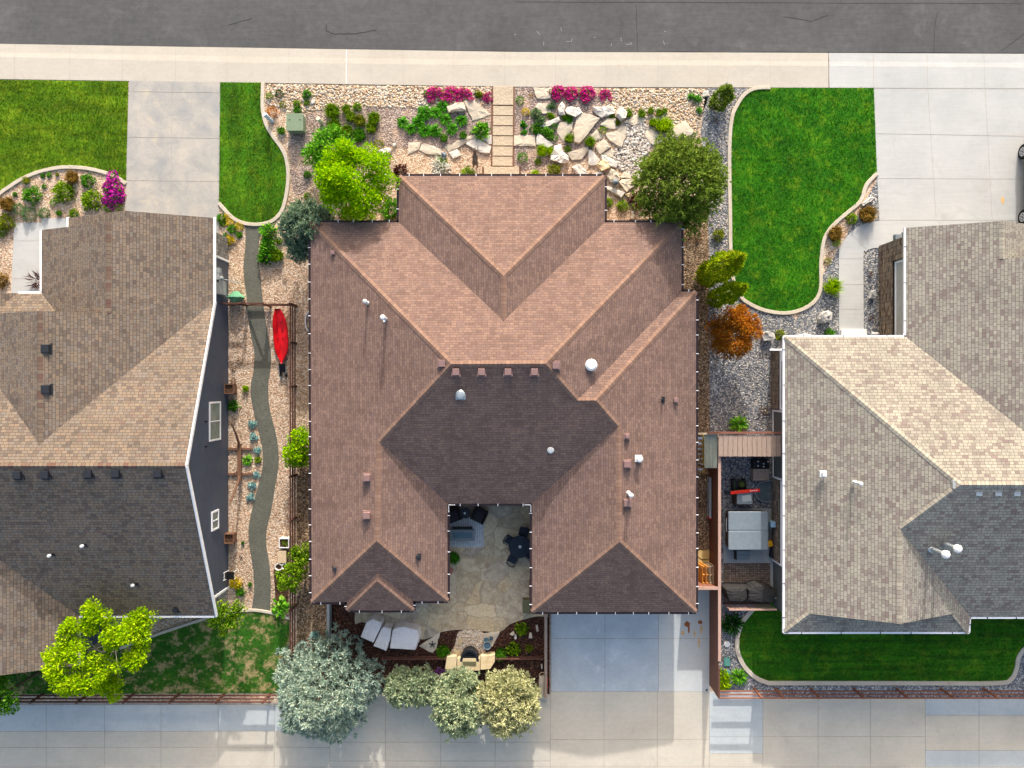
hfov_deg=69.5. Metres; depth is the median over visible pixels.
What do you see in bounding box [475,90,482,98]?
groundcover
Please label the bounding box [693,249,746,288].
columnar evergreen
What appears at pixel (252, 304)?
garden gate
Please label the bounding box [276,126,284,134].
ornamental grass
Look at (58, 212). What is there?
ornamental grass
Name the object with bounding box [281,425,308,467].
leafy shrub
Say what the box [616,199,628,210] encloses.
shrub
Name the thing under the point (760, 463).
seed tray
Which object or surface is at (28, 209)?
shrub
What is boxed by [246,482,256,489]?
spurge
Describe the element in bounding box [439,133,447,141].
ornamental grass
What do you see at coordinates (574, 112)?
rock
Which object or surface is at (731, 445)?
pergola
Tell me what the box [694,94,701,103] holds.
plant
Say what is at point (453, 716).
pine
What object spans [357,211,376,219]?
shrub
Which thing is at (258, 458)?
plant
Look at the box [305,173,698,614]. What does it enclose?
house
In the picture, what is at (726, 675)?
shrub
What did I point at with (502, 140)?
walk slab
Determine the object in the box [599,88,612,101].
phlox
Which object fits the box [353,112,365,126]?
ornamental grass
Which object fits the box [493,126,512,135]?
walk slab
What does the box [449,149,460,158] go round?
flagstone
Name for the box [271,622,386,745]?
blue spruce
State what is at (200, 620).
lawn edging
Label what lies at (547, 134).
groundcover
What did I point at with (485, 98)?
phlox
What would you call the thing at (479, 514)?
wicker armchair
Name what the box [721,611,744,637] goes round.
ornamental grass
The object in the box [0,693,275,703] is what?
rail fence
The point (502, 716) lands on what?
pine
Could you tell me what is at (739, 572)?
brick patio
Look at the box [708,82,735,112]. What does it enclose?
young conifer
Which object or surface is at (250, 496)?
spurge
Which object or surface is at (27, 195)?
shrub
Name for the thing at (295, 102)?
plant
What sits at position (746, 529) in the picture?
hot tub
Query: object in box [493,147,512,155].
walk slab
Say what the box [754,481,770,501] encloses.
window well
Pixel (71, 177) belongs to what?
ornamental grass
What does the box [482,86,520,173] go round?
walk border
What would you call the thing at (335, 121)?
ornamental grass
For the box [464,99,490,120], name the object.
flagstone
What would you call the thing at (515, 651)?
perennial
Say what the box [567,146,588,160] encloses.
flagstone
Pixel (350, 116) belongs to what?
ornamental grass
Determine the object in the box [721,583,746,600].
grill cover
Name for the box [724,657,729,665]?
valve box
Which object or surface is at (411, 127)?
daylily
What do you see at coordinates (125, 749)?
alley slab
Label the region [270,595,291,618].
hosta
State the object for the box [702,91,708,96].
rock
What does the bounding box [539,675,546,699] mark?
curb
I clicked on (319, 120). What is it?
utility pedestal
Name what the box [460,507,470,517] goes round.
side table
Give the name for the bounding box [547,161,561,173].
shrub
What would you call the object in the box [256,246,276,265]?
perennial
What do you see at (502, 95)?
walk slab
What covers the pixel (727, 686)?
shrub
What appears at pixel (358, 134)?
ornamental grass
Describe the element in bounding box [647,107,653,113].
ornamental grass
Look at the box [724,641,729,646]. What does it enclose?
stepping stone
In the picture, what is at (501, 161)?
walk slab
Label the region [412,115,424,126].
daylily
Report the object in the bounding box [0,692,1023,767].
alley slab
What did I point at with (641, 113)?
ornamental grass
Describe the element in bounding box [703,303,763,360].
orange shrub
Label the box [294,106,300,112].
plant
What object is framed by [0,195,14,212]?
ornamental grass
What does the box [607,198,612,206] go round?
shrub
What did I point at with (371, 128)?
ornamental grass
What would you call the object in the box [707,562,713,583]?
pallet
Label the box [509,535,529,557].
dining table
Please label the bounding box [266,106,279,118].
shrub
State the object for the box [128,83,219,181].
driveway joint
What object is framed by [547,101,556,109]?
groundcover
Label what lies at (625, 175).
flagstone
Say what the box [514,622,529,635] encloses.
perennial
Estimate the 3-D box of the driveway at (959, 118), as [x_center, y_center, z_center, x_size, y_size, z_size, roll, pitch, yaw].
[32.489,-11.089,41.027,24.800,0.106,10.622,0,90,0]
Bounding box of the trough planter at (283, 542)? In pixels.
[279,537,288,547]
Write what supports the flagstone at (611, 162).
on the gravel yard at (292, 287)
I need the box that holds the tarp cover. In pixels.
[227,291,244,302]
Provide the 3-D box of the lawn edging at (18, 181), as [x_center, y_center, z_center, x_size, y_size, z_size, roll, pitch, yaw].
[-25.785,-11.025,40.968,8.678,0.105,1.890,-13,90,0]
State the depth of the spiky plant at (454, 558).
40.76 m
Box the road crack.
[106,2,1022,53]
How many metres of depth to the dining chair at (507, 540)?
40.54 m
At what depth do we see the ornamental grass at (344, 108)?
40.84 m
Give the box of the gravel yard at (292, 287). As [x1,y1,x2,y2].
[0,79,876,702]
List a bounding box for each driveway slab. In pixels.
[551,614,657,691]
[659,590,708,691]
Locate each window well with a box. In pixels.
[305,311,308,331]
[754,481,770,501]
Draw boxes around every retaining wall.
[327,604,331,640]
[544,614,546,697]
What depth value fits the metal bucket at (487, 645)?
40.66 m
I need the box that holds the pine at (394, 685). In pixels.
[382,664,419,710]
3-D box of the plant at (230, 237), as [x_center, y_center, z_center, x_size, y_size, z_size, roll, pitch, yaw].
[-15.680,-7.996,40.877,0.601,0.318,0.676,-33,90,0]
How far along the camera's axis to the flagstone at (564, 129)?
40.94 m
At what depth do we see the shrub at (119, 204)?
40.87 m
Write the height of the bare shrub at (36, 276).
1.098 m
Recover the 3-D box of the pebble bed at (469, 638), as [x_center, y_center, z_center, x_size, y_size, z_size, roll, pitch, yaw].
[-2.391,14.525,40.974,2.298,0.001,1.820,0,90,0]
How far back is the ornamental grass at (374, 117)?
40.80 m
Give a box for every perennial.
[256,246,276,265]
[258,222,277,240]
[258,237,275,253]
[470,121,488,141]
[505,641,520,655]
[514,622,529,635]
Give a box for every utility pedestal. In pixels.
[263,113,273,122]
[316,117,323,124]
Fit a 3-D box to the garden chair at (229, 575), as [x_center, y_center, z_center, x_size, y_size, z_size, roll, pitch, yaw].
[-15.542,10.533,40.530,0.542,0.939,0.455,0,90,0]
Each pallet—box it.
[698,562,704,583]
[699,561,707,583]
[703,562,711,582]
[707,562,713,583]
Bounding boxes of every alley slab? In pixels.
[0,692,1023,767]
[0,731,329,766]
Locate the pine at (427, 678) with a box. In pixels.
[405,662,438,709]
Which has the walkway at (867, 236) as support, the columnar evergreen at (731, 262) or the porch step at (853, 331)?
the porch step at (853, 331)
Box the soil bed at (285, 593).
[274,569,288,607]
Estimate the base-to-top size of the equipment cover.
0.825 m
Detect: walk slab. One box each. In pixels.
[484,167,518,173]
[492,157,511,165]
[493,86,512,104]
[493,106,512,115]
[493,116,512,125]
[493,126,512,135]
[493,136,512,145]
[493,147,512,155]
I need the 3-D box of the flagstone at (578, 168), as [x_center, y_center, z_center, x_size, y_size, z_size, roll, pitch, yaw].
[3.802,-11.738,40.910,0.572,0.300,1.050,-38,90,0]
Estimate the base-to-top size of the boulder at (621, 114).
0.457 m
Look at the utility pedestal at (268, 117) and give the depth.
40.55 m
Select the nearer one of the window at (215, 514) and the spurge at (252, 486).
the window at (215, 514)
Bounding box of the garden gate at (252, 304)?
[239,302,263,305]
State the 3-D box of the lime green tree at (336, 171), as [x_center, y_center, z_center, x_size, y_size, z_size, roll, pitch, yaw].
[-7.899,-10.438,38.513,4.526,5.074,4.406,0,90,0]
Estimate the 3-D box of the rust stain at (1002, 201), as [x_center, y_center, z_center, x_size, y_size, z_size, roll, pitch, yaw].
[18.373,1.838,40.973,1.318,0.006,30.232,34,90,0]
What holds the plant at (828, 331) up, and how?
on the gravel bed at (742, 387)
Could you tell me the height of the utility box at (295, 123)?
0.652 m
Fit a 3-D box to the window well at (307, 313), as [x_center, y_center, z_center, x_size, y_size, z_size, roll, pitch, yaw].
[-11.336,-3.467,40.930,0.284,0.180,1.159,0,90,0]
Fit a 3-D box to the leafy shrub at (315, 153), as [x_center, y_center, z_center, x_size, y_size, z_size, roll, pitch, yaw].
[-9.673,-12.478,40.046,3.307,2.009,3.119,39,90,0]
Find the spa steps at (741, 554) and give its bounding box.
[734,550,749,559]
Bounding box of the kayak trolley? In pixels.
[278,363,286,379]
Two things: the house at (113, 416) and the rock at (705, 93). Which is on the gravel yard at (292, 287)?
the house at (113, 416)
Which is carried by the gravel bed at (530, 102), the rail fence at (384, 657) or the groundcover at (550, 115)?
the groundcover at (550, 115)
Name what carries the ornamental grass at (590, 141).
on the gravel bed at (530, 102)
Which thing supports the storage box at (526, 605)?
on the patio at (489, 589)
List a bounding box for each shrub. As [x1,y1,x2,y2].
[0,213,15,231]
[0,227,6,237]
[0,273,8,289]
[12,202,26,215]
[21,185,42,206]
[21,205,36,222]
[24,270,39,290]
[38,207,49,218]
[49,180,75,203]
[68,208,78,216]
[80,173,95,187]
[80,188,104,210]
[102,203,113,212]
[114,202,122,210]
[229,576,241,589]
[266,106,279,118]
[274,542,308,593]
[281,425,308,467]
[299,122,357,175]
[337,205,356,219]
[353,103,361,111]
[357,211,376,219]
[374,138,384,149]
[381,195,396,219]
[393,163,407,175]
[429,156,451,173]
[460,165,474,173]
[517,152,527,163]
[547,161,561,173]
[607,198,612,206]
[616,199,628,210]
[627,192,643,208]
[684,225,701,244]
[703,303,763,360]
[712,228,724,243]
[720,668,729,682]
[720,678,731,689]
[757,405,768,415]
[775,329,786,339]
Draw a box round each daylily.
[397,116,409,128]
[405,124,416,135]
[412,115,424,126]
[416,124,430,137]
[417,104,432,121]
[428,123,441,137]
[429,106,442,119]
[436,100,449,112]
[439,112,452,125]
[446,122,458,135]
[454,114,467,126]
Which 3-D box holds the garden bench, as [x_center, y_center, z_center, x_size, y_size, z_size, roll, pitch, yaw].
[-12.644,9.511,40.788,0.450,0.425,0.660,0,90,0]
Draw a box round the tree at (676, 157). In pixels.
[628,127,731,240]
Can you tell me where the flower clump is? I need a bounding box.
[226,218,234,224]
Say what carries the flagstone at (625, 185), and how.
on the gravel yard at (292, 287)
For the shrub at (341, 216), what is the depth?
40.78 m
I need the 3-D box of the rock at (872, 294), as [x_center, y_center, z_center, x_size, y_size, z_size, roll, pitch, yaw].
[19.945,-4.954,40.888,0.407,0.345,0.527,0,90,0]
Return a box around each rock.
[446,102,465,112]
[558,102,564,115]
[565,106,581,117]
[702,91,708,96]
[861,197,874,205]
[868,290,876,298]
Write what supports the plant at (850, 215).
on the gravel bed at (742, 387)
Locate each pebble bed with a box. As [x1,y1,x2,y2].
[451,629,484,654]
[611,123,651,179]
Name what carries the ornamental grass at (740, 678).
on the gravel bed at (736, 467)
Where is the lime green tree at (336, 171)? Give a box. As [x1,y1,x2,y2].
[312,137,401,220]
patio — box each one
[355,506,547,638]
[723,563,769,602]
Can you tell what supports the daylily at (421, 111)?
on the gravel bed at (389, 132)
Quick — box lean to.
[698,432,717,467]
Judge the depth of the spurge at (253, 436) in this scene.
40.90 m
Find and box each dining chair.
[503,533,512,545]
[506,553,518,566]
[518,527,529,536]
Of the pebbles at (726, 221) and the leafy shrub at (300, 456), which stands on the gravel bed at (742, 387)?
the pebbles at (726, 221)
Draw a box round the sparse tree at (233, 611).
[206,598,247,637]
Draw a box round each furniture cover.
[361,614,383,642]
[374,622,393,650]
[390,622,421,649]
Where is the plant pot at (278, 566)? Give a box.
[275,563,281,569]
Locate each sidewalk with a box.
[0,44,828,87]
[828,53,1023,87]
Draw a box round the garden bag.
[769,546,773,557]
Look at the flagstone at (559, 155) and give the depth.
40.72 m
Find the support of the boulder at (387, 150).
on the gravel yard at (292, 287)
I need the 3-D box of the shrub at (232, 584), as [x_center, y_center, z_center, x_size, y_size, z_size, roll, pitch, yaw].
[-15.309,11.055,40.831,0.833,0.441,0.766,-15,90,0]
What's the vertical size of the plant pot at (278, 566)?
0.400 m
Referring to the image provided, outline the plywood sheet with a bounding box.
[698,550,708,562]
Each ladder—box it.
[698,435,703,472]
[707,477,711,518]
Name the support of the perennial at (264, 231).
on the gravel yard at (292, 287)
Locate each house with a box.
[0,211,240,674]
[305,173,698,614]
[769,221,1023,634]
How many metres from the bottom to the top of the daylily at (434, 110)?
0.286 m
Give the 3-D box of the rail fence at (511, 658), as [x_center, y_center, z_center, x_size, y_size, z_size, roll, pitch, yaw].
[0.328,15.133,40.745,2.788,0.510,0.154,0,90,0]
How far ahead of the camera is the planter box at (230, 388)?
40.44 m
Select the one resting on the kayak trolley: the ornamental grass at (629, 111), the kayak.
the kayak
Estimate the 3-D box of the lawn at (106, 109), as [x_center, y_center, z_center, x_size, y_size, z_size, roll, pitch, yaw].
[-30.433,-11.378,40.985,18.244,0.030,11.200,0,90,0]
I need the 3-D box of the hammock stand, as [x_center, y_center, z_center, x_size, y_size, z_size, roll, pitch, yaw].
[-15.067,4.279,40.379,1.378,1.232,4.470,0,90,0]
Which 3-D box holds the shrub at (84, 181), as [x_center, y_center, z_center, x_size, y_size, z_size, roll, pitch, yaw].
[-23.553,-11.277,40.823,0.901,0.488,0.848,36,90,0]
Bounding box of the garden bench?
[278,550,287,562]
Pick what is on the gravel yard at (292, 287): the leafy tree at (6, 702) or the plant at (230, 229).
the plant at (230, 229)
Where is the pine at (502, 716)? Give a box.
[473,664,541,740]
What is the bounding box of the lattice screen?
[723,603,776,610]
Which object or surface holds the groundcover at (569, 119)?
on the gravel bed at (530, 102)
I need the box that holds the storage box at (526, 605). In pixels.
[523,598,531,612]
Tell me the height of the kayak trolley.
0.403 m
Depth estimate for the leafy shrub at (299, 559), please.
39.42 m
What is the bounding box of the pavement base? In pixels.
[14,614,1023,767]
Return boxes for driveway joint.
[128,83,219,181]
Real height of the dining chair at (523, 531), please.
0.904 m
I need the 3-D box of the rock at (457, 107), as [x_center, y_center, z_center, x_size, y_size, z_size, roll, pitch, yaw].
[-3.094,-15.308,40.876,1.056,0.369,0.502,-7,90,0]
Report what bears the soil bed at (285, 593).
on the gravel yard at (292, 287)
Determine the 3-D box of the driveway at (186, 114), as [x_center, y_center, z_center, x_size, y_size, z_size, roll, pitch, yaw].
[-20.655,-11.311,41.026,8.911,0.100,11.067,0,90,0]
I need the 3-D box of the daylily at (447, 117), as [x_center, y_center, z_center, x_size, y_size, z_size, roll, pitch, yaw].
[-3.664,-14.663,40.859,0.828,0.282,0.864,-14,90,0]
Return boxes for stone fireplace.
[445,646,494,670]
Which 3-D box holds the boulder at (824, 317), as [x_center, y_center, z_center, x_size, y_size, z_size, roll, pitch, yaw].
[17.296,-3.699,40.799,0.764,0.522,0.722,0,90,0]
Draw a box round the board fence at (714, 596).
[709,456,720,698]
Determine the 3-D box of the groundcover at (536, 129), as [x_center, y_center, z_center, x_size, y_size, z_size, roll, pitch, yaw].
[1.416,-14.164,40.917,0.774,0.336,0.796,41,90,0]
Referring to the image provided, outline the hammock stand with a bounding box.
[228,422,252,504]
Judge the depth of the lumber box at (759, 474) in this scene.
40.50 m
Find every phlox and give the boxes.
[101,189,126,210]
[102,169,123,197]
[423,86,445,103]
[443,86,457,102]
[453,86,473,102]
[482,91,492,103]
[549,85,565,101]
[564,86,578,101]
[576,86,596,103]
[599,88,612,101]
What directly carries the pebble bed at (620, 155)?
on the gravel yard at (292, 287)
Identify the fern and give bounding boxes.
[729,414,749,431]
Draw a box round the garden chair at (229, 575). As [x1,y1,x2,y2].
[223,570,236,580]
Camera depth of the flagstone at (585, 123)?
40.85 m
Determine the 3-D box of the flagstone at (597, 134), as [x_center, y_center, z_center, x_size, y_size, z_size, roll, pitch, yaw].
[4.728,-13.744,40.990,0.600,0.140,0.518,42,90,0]
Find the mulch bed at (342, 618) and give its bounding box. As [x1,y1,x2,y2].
[330,604,549,693]
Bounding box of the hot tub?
[725,510,767,549]
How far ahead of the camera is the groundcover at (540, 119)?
40.86 m
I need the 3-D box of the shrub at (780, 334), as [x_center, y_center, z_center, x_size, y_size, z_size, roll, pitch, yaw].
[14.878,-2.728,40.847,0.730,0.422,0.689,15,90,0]
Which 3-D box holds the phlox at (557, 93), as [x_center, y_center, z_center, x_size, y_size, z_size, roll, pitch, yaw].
[2.525,-16.147,40.880,0.955,0.375,0.937,-27,90,0]
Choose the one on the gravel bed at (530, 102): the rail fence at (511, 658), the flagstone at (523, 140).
the flagstone at (523, 140)
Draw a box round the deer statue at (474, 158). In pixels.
[471,146,477,167]
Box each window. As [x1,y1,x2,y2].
[209,401,220,441]
[211,509,218,531]
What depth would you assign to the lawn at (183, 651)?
40.97 m
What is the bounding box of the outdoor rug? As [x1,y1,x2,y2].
[450,518,483,546]
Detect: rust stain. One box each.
[681,197,1003,645]
[684,620,701,632]
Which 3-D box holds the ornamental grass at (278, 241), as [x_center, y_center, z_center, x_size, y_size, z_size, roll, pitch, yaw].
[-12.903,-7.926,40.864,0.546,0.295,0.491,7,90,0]
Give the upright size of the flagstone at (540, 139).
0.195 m
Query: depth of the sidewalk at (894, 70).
40.99 m
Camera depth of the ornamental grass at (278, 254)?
40.80 m
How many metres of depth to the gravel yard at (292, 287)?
41.00 m
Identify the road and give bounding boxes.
[0,0,1023,53]
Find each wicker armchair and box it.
[450,506,462,522]
[470,506,488,524]
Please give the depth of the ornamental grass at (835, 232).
40.75 m
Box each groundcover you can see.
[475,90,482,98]
[529,122,541,134]
[533,115,546,125]
[541,126,554,140]
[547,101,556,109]
[547,111,555,119]
[563,115,572,122]
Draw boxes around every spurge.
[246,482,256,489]
[246,492,254,500]
[247,420,257,428]
[249,432,258,440]
[253,447,261,453]
[253,471,260,477]
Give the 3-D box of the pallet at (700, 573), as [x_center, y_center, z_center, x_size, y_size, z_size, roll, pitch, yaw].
[10.317,10.333,40.460,0.235,1.051,0.960,0,90,0]
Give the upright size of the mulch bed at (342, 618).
0.001 m
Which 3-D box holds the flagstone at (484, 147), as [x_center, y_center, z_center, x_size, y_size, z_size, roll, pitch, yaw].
[-1.822,-13.226,40.963,1.484,0.195,0.633,31,90,0]
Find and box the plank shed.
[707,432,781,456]
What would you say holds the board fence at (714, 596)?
on the gravel yard at (292, 287)
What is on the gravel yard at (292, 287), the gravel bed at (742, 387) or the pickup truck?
the gravel bed at (742, 387)
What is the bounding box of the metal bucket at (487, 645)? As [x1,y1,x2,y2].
[483,641,490,649]
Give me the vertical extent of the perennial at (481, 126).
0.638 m
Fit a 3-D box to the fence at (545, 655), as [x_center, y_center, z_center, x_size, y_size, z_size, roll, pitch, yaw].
[1.855,14.778,40.750,0.156,0.600,4.889,0,90,0]
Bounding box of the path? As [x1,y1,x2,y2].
[244,226,278,610]
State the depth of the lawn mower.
40.64 m
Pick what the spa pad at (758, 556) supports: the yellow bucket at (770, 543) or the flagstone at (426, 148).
the yellow bucket at (770, 543)
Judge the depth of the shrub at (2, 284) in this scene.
40.83 m
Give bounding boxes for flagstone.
[407,142,420,154]
[419,143,443,155]
[419,632,439,652]
[444,135,475,151]
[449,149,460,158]
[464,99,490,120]
[466,138,490,153]
[478,135,491,143]
[483,631,499,646]
[514,135,535,146]
[532,87,552,98]
[535,103,550,113]
[536,133,552,147]
[540,117,559,126]
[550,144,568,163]
[557,122,572,140]
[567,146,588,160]
[572,164,587,173]
[573,112,599,143]
[588,150,599,165]
[590,130,602,140]
[593,106,614,117]
[595,139,610,154]
[597,159,609,171]
[600,118,615,129]
[601,155,617,167]
[603,148,613,156]
[605,125,625,147]
[607,186,624,197]
[619,179,633,191]
[620,171,631,178]
[623,114,645,125]
[645,128,661,144]
[670,121,693,136]
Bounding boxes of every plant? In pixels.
[216,214,226,222]
[225,235,234,245]
[226,224,236,233]
[227,399,241,411]
[235,586,245,596]
[236,232,242,237]
[242,385,248,391]
[254,456,261,463]
[274,89,284,97]
[293,100,300,107]
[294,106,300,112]
[302,88,311,98]
[303,171,311,178]
[309,629,318,638]
[437,157,447,165]
[450,551,459,565]
[516,95,524,105]
[520,120,527,128]
[520,128,527,134]
[525,645,533,652]
[530,107,541,118]
[535,158,541,165]
[687,92,694,100]
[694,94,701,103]
[823,326,835,334]
[846,212,857,224]
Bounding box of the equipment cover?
[732,488,752,504]
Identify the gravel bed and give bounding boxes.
[266,83,490,112]
[288,102,490,194]
[297,452,331,702]
[514,87,605,170]
[600,88,705,137]
[627,213,709,549]
[701,88,878,431]
[719,434,1023,702]
[863,248,878,334]
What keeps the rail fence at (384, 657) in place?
on the mulch bed at (342, 618)
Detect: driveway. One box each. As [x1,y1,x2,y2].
[125,81,219,232]
[874,89,1023,242]
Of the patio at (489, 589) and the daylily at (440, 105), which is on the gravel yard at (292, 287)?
the patio at (489, 589)
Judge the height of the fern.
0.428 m
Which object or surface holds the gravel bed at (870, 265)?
on the gravel yard at (292, 287)
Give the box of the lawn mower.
[730,478,745,488]
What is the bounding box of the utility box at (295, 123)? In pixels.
[286,113,305,133]
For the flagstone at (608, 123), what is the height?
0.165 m
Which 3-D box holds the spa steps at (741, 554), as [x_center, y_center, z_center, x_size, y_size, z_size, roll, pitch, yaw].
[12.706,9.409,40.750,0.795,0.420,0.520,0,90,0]
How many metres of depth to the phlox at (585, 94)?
40.83 m
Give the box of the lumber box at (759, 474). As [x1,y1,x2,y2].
[750,468,768,480]
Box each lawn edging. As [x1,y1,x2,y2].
[0,165,126,195]
[120,608,288,649]
[218,83,289,225]
[727,86,878,314]
[735,607,1023,685]
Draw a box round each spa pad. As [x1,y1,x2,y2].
[723,508,771,562]
[770,561,772,586]
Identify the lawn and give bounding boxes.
[0,80,127,189]
[0,612,289,693]
[219,82,285,222]
[731,88,876,310]
[739,602,1023,680]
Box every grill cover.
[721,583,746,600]
[744,580,775,601]
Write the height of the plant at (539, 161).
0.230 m
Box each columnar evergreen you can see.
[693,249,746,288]
[705,279,749,307]
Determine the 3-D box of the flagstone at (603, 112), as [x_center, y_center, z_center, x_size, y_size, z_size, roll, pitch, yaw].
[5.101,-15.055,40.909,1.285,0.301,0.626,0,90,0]
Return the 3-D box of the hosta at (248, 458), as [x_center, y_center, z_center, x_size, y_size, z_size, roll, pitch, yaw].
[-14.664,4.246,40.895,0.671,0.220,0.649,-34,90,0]
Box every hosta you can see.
[242,454,252,465]
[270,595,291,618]
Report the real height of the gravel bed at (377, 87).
0.001 m
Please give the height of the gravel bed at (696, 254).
0.001 m
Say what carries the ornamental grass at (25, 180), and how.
on the gravel yard at (292, 287)
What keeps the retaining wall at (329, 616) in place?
on the gravel yard at (292, 287)
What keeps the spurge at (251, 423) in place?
on the gravel yard at (292, 287)
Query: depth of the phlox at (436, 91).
40.86 m
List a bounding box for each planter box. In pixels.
[224,384,236,393]
[224,532,236,543]
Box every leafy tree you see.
[0,671,39,715]
[39,596,161,703]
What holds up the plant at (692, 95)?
on the gravel bed at (621, 102)
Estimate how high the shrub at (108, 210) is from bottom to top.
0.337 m
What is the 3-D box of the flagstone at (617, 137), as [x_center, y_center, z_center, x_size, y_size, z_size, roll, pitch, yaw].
[5.963,-13.665,40.958,1.231,0.204,1.110,-29,90,0]
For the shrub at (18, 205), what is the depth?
40.82 m
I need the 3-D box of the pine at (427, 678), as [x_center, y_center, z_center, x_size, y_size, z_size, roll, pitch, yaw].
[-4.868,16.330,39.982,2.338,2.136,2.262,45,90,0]
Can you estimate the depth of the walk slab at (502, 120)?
40.94 m
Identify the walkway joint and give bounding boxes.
[13,240,39,278]
[841,241,865,284]
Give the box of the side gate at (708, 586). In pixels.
[698,581,717,589]
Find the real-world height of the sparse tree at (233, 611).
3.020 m
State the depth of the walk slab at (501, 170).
40.91 m
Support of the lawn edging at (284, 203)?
on the lawn at (226, 147)
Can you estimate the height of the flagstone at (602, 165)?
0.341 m
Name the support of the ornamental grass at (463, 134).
on the gravel bed at (389, 132)
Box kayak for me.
[272,309,287,362]
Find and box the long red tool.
[724,488,759,494]
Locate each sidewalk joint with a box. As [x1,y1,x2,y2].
[346,50,346,83]
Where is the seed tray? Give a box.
[751,459,769,468]
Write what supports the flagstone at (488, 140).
on the gravel bed at (389, 132)
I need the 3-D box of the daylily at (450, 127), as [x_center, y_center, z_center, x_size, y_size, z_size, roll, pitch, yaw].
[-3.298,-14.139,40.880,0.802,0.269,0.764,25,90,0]
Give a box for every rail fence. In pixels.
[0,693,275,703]
[220,302,247,306]
[262,303,289,306]
[289,303,296,664]
[380,655,446,659]
[495,655,542,660]
[720,687,1023,698]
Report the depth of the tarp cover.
40.37 m
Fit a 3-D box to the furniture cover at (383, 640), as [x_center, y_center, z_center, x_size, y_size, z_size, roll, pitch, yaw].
[-7.000,13.867,40.595,0.806,0.771,1.344,21,90,0]
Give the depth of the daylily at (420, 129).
40.86 m
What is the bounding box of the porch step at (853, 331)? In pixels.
[840,329,866,334]
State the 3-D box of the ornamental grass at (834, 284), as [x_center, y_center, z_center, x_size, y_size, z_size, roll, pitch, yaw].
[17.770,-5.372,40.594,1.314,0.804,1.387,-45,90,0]
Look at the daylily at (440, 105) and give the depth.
40.88 m
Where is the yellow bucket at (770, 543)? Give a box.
[768,539,772,546]
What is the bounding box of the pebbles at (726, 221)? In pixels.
[709,92,738,251]
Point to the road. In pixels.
(842, 26)
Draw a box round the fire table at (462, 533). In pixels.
[450,527,474,540]
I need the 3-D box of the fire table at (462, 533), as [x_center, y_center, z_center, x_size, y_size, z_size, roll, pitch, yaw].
[-2.722,8.255,40.710,1.360,0.520,0.695,0,90,0]
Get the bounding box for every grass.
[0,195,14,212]
[21,176,30,184]
[55,210,61,215]
[63,170,78,185]
[271,247,283,263]
[275,237,282,243]
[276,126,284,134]
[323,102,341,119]
[325,116,343,132]
[340,122,352,136]
[341,103,350,112]
[345,110,356,121]
[351,125,367,141]
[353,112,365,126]
[364,121,377,133]
[366,110,380,123]
[436,644,451,660]
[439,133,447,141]
[459,130,467,138]
[495,647,507,661]
[536,143,548,156]
[546,146,553,155]
[564,132,573,143]
[584,135,595,147]
[626,108,633,117]
[637,109,645,117]
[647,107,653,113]
[649,117,656,126]
[654,115,673,133]
[655,108,663,116]
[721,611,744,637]
[729,668,748,684]
[823,276,845,296]
[826,224,843,241]
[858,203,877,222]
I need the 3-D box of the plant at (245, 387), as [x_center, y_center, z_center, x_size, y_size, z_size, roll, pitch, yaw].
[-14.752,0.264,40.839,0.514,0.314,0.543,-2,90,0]
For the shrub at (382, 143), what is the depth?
40.88 m
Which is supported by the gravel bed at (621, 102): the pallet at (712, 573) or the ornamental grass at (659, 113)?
the ornamental grass at (659, 113)
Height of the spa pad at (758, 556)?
0.100 m
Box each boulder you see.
[378,148,391,155]
[607,169,619,182]
[616,108,626,121]
[761,331,774,340]
[817,310,832,323]
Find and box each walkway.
[11,218,66,292]
[839,221,885,334]
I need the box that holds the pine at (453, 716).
[429,663,485,741]
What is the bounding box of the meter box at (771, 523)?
[768,519,775,526]
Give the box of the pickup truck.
[1018,144,1023,223]
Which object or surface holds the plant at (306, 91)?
on the gravel bed at (377, 87)
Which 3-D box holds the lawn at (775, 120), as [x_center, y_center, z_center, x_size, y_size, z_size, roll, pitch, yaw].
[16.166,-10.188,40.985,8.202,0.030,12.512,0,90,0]
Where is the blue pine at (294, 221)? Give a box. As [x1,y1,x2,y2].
[276,193,334,264]

